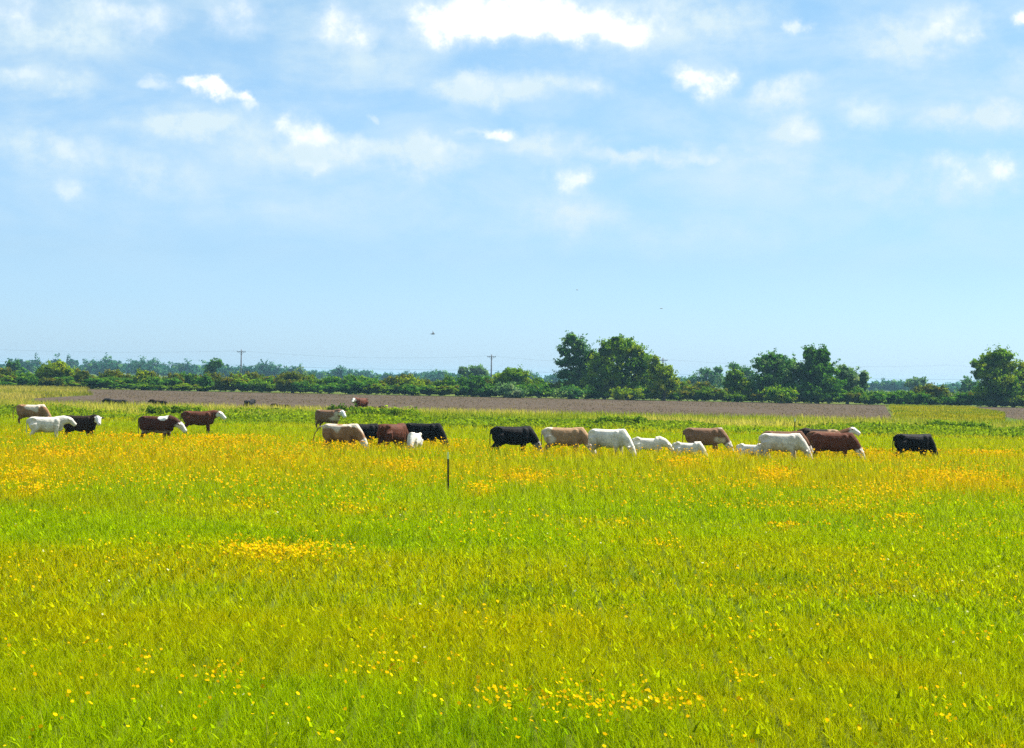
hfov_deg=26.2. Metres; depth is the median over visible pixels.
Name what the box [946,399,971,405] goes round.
bush
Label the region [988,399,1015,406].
bush
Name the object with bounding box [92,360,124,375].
hazy tree
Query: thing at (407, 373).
hazy tree
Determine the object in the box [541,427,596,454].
cow
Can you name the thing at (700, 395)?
bush
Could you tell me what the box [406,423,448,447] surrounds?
cow
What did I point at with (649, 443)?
calf
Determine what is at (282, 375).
bush
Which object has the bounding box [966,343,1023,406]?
broad tree
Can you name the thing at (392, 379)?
bush
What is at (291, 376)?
rounded bush
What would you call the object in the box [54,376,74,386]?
bush
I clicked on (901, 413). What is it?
dry grass
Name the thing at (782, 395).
bush
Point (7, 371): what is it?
bush
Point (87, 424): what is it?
cow
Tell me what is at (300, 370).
hazy tree
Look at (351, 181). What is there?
sky
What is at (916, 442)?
cow
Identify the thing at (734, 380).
tree
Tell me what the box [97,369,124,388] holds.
bush
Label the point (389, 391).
bush
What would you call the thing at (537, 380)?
bush
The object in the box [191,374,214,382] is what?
bush
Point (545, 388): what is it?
bush
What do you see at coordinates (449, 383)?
bush
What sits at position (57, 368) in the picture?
tree
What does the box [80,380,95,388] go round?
bush
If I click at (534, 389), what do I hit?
bush
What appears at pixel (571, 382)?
bush
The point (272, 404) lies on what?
cow
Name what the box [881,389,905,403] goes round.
bush
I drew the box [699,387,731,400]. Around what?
bush
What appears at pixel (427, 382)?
bush
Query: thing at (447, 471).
fence post
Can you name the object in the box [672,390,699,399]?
bush
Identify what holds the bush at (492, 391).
on the ground at (354, 710)
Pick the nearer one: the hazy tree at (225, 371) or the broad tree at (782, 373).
the broad tree at (782, 373)
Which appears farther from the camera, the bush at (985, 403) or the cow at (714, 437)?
the bush at (985, 403)
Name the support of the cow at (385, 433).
on the ground at (354, 710)
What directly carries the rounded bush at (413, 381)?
on the ground at (354, 710)
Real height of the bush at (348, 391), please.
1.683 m
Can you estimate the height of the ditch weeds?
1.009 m
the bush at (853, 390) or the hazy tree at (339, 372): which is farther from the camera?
the hazy tree at (339, 372)
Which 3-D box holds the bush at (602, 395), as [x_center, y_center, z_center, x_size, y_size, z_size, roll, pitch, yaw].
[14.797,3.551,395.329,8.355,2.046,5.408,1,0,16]
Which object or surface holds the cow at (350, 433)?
on the ground at (354, 710)
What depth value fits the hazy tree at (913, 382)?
758.94 m
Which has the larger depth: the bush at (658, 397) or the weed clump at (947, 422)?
the bush at (658, 397)
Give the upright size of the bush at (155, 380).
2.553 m
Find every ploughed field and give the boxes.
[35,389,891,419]
[976,407,1023,419]
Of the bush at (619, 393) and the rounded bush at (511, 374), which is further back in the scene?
the rounded bush at (511, 374)
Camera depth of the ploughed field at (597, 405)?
292.59 m
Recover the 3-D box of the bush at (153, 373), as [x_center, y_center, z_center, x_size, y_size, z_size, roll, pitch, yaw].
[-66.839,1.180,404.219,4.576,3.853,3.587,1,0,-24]
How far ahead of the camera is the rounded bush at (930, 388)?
395.06 m
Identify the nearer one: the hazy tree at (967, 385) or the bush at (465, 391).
the bush at (465, 391)
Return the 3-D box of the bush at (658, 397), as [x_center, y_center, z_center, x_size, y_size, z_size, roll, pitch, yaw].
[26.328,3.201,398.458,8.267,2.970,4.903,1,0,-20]
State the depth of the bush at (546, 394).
396.47 m
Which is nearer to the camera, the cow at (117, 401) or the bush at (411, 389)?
the cow at (117, 401)
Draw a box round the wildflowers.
[0,428,1023,747]
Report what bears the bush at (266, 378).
on the ground at (354, 710)
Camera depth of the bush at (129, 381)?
396.44 m
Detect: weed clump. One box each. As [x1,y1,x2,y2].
[138,403,206,414]
[326,402,369,414]
[346,405,421,415]
[588,415,648,426]
[922,418,993,427]
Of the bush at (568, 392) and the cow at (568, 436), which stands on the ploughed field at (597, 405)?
the bush at (568, 392)
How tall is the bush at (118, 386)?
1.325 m
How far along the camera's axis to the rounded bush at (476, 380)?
395.99 m
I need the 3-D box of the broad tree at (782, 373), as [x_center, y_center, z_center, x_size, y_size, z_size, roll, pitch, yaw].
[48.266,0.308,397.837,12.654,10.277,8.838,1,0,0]
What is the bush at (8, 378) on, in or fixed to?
on the ground at (354, 710)
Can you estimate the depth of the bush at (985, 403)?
393.39 m
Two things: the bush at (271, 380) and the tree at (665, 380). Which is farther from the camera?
the bush at (271, 380)
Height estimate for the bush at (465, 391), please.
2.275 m
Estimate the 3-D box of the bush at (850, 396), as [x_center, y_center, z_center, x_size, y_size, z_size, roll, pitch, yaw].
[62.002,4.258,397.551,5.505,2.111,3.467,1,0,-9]
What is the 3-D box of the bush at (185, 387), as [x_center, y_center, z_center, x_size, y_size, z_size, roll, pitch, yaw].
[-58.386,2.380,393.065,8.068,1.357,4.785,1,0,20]
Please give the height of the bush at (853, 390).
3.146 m
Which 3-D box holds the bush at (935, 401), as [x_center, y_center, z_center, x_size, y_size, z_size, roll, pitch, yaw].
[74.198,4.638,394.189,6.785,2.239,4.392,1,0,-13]
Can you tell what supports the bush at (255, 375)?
on the ground at (354, 710)
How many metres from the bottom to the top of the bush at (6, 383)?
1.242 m
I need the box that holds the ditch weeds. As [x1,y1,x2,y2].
[0,403,1023,437]
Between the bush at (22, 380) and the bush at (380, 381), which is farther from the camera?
the bush at (380, 381)
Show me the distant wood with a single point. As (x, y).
(187, 368)
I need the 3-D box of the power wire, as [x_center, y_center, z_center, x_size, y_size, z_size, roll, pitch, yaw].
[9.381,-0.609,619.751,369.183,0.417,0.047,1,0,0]
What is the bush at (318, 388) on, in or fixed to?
on the ground at (354, 710)
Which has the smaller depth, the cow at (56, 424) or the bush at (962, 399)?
the cow at (56, 424)
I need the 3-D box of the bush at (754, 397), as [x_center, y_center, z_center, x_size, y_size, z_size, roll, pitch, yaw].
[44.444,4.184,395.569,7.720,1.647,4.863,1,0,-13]
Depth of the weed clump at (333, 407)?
175.70 m
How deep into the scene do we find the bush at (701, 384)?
401.12 m
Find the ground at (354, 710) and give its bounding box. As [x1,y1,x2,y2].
[0,372,1023,747]
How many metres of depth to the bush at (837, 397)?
396.26 m
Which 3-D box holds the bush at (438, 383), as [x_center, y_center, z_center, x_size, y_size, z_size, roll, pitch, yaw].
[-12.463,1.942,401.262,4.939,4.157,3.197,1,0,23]
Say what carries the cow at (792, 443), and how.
on the ground at (354, 710)
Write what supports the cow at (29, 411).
on the ground at (354, 710)
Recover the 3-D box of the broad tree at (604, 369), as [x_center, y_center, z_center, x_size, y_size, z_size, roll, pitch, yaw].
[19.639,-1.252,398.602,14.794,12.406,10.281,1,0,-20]
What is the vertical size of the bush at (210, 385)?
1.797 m
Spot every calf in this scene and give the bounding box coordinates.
[404,432,422,449]
[631,436,673,452]
[672,441,705,455]
[736,443,768,457]
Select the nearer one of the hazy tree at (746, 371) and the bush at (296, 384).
the bush at (296, 384)
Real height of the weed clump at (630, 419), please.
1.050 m
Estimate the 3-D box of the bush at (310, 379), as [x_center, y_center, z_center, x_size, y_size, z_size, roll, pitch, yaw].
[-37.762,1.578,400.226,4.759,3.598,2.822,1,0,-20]
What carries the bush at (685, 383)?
on the ground at (354, 710)
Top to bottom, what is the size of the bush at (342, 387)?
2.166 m
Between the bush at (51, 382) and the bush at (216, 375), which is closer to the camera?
the bush at (51, 382)
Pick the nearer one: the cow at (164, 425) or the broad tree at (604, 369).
the cow at (164, 425)
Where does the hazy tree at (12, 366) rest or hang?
on the ground at (354, 710)
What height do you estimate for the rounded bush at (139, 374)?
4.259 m
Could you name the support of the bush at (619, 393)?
on the ploughed field at (597, 405)
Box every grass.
[0,384,1023,430]
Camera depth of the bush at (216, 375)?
404.47 m
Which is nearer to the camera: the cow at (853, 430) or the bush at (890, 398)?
the cow at (853, 430)
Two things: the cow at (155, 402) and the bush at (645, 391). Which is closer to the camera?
the cow at (155, 402)
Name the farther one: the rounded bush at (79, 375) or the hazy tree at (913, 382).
the hazy tree at (913, 382)
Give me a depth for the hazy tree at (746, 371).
639.19 m
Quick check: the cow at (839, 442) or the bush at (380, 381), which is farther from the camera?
the bush at (380, 381)
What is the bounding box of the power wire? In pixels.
[3,361,980,380]
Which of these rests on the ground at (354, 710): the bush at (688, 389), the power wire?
the bush at (688, 389)
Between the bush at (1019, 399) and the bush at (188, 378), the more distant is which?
the bush at (188, 378)
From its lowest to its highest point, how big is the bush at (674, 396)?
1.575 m
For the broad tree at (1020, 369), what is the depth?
399.07 m
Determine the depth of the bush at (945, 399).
393.92 m
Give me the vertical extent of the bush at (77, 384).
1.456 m
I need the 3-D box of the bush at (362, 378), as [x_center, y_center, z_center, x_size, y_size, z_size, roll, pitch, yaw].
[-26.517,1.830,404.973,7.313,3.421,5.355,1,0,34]
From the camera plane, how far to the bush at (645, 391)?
392.80 m
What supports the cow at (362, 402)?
on the ploughed field at (597, 405)
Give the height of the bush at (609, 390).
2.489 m
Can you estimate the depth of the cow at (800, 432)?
94.31 m
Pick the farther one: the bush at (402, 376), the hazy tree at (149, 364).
the hazy tree at (149, 364)
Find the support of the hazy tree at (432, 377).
part of the distant wood
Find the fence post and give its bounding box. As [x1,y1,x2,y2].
[447,452,448,491]
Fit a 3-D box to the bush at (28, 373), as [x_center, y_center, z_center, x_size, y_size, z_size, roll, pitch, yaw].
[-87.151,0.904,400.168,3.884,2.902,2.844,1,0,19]
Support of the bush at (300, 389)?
on the ground at (354, 710)
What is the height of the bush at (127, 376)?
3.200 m
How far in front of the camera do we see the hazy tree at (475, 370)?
638.83 m
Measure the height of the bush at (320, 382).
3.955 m
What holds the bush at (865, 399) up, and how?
on the ground at (354, 710)
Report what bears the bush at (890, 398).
on the ground at (354, 710)
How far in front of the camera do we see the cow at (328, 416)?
128.65 m
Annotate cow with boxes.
[13,404,51,424]
[26,416,76,438]
[62,414,102,437]
[102,398,126,404]
[138,415,186,442]
[148,399,166,405]
[180,410,225,432]
[243,399,255,406]
[270,403,290,407]
[313,424,367,450]
[315,409,345,429]
[352,397,368,407]
[358,423,383,443]
[376,423,408,449]
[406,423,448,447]
[489,426,542,453]
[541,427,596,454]
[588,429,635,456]
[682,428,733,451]
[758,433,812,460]
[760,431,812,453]
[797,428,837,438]
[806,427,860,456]
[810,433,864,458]
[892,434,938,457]
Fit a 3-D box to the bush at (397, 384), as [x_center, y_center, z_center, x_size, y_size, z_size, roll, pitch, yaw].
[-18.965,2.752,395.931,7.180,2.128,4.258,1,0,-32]
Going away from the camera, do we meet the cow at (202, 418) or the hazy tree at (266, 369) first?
the cow at (202, 418)
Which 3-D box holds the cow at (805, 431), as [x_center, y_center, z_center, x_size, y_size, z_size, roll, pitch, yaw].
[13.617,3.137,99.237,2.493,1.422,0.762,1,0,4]
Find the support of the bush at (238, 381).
on the ground at (354, 710)
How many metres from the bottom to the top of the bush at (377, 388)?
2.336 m
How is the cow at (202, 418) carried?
on the ground at (354, 710)
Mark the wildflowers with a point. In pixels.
(308, 544)
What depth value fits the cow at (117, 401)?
198.77 m
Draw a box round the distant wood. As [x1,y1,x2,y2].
[0,352,976,392]
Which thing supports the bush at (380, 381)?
on the ground at (354, 710)
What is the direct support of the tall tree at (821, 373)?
on the ground at (354, 710)
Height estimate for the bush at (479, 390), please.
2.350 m
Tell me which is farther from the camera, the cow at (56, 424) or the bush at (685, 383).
the bush at (685, 383)
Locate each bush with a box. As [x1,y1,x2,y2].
[0,367,15,375]
[0,374,26,385]
[0,381,16,385]
[15,374,38,385]
[25,371,41,386]
[36,377,65,386]
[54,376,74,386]
[62,381,95,388]
[72,370,95,382]
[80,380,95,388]
[84,376,121,388]
[96,379,126,388]
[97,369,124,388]
[108,383,136,389]
[116,373,133,389]
[121,376,143,388]
[130,383,169,390]
[134,368,150,382]
[144,370,160,378]
[144,376,182,388]
[162,372,183,390]
[167,384,202,390]
[179,371,196,384]
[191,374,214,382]
[191,375,209,384]
[194,374,213,391]
[203,371,224,382]
[204,382,231,390]
[212,376,238,389]
[226,371,251,390]
[229,376,254,391]
[235,382,261,391]
[242,371,261,391]
[245,377,275,391]
[250,374,274,390]
[261,388,293,391]
[266,377,275,383]
[273,372,303,392]
[274,378,295,391]
[283,370,309,392]
[290,379,308,392]
[291,384,324,392]
[302,373,317,383]
[305,383,338,393]
[308,372,324,392]
[323,373,359,384]
[324,382,349,393]
[341,388,355,393]
[345,378,379,393]
[349,382,392,393]
[357,375,383,383]
[375,380,391,394]
[382,375,399,394]
[382,383,398,394]
[392,383,420,394]
[395,373,418,394]
[395,383,435,394]
[397,374,425,395]
[419,377,432,385]
[426,384,462,395]
[431,374,454,386]
[441,379,460,393]
[450,373,490,396]
[453,384,470,395]
[462,384,491,395]
[486,384,521,396]
[487,364,531,396]
[490,381,528,397]
[510,382,543,396]
[523,376,548,397]
[525,383,548,397]
[537,387,560,397]
[543,380,569,396]
[549,383,586,398]
[559,377,584,388]
[569,384,596,397]
[582,391,610,398]
[598,385,633,393]
[610,385,647,399]
[636,386,649,399]
[647,387,673,399]
[660,392,681,400]
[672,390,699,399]
[677,386,700,400]
[678,378,692,389]
[689,386,712,400]
[690,381,715,400]
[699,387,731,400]
[723,391,748,401]
[743,393,778,401]
[758,384,798,403]
[790,394,804,402]
[798,387,829,401]
[826,391,849,403]
[833,386,865,401]
[842,392,863,402]
[859,390,877,404]
[860,390,900,403]
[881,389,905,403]
[894,393,916,404]
[903,390,927,404]
[910,386,919,392]
[914,394,943,404]
[915,382,952,404]
[924,392,951,404]
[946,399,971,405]
[955,393,986,405]
[971,400,994,406]
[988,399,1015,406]
[1008,393,1023,406]
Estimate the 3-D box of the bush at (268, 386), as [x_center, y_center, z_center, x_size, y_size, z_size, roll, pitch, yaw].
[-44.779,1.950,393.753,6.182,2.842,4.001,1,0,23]
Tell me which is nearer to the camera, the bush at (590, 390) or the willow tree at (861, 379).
the bush at (590, 390)
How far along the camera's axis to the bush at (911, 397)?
392.32 m
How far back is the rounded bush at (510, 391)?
387.00 m
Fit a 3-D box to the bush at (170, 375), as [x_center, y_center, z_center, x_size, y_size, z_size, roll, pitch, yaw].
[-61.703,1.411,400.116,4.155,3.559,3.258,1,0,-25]
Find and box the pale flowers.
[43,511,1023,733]
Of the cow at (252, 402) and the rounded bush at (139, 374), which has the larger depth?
the rounded bush at (139, 374)
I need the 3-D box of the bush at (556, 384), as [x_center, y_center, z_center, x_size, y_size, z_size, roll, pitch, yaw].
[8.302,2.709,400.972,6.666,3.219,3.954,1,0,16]
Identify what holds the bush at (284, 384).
on the ground at (354, 710)
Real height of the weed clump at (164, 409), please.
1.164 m
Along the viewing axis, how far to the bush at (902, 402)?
396.50 m
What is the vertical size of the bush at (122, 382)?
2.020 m
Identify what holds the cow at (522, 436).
on the ground at (354, 710)
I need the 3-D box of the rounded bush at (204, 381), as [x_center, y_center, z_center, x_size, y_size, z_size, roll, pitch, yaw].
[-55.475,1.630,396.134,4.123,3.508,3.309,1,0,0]
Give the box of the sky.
[0,0,1023,385]
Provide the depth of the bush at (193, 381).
397.05 m
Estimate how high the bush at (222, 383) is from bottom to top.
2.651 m
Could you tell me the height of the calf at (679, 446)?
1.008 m
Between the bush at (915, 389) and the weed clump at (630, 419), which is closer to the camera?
the weed clump at (630, 419)
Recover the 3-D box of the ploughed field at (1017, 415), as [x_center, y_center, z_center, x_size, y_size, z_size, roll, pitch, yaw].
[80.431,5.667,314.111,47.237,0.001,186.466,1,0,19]
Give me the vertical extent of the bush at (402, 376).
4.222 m
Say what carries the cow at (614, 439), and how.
on the ground at (354, 710)
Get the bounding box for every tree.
[5,358,28,373]
[36,359,74,378]
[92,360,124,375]
[128,355,163,374]
[202,358,223,373]
[221,366,239,376]
[253,359,286,377]
[294,364,307,375]
[330,365,346,379]
[396,370,423,378]
[423,371,443,381]
[458,363,489,379]
[552,330,596,398]
[580,333,653,399]
[644,353,680,400]
[683,365,724,387]
[721,367,753,401]
[725,361,756,379]
[750,348,809,402]
[784,343,848,403]
[833,362,871,403]
[904,376,928,390]
[956,375,982,392]
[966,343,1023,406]
[1014,359,1023,395]
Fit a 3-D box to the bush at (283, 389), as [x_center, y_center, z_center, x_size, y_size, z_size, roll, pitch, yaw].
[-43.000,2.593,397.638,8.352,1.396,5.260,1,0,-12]
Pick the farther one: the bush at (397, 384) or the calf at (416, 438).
the bush at (397, 384)
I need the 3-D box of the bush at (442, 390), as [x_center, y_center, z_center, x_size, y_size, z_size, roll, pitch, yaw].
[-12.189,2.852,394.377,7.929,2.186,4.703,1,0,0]
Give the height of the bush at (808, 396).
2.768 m
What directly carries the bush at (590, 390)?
on the ground at (354, 710)
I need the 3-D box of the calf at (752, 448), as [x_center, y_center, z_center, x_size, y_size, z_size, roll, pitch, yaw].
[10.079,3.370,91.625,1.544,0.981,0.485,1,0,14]
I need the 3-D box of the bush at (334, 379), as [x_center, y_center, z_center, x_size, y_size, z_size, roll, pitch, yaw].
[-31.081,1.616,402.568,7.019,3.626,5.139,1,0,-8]
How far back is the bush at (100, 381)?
394.91 m
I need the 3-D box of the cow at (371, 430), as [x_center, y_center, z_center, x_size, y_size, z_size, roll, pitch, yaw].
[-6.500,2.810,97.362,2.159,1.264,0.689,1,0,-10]
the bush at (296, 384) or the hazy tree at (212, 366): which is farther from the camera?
the hazy tree at (212, 366)
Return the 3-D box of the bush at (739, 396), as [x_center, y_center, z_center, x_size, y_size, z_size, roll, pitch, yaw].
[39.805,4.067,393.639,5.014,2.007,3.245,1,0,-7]
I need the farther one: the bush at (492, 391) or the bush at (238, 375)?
the bush at (238, 375)
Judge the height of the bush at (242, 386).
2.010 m
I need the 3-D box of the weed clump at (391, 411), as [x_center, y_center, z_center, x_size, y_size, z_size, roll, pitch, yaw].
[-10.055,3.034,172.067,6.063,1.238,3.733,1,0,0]
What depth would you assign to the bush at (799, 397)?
396.15 m
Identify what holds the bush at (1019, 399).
on the ground at (354, 710)
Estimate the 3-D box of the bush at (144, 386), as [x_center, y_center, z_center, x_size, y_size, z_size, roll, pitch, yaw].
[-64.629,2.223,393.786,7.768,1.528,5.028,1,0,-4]

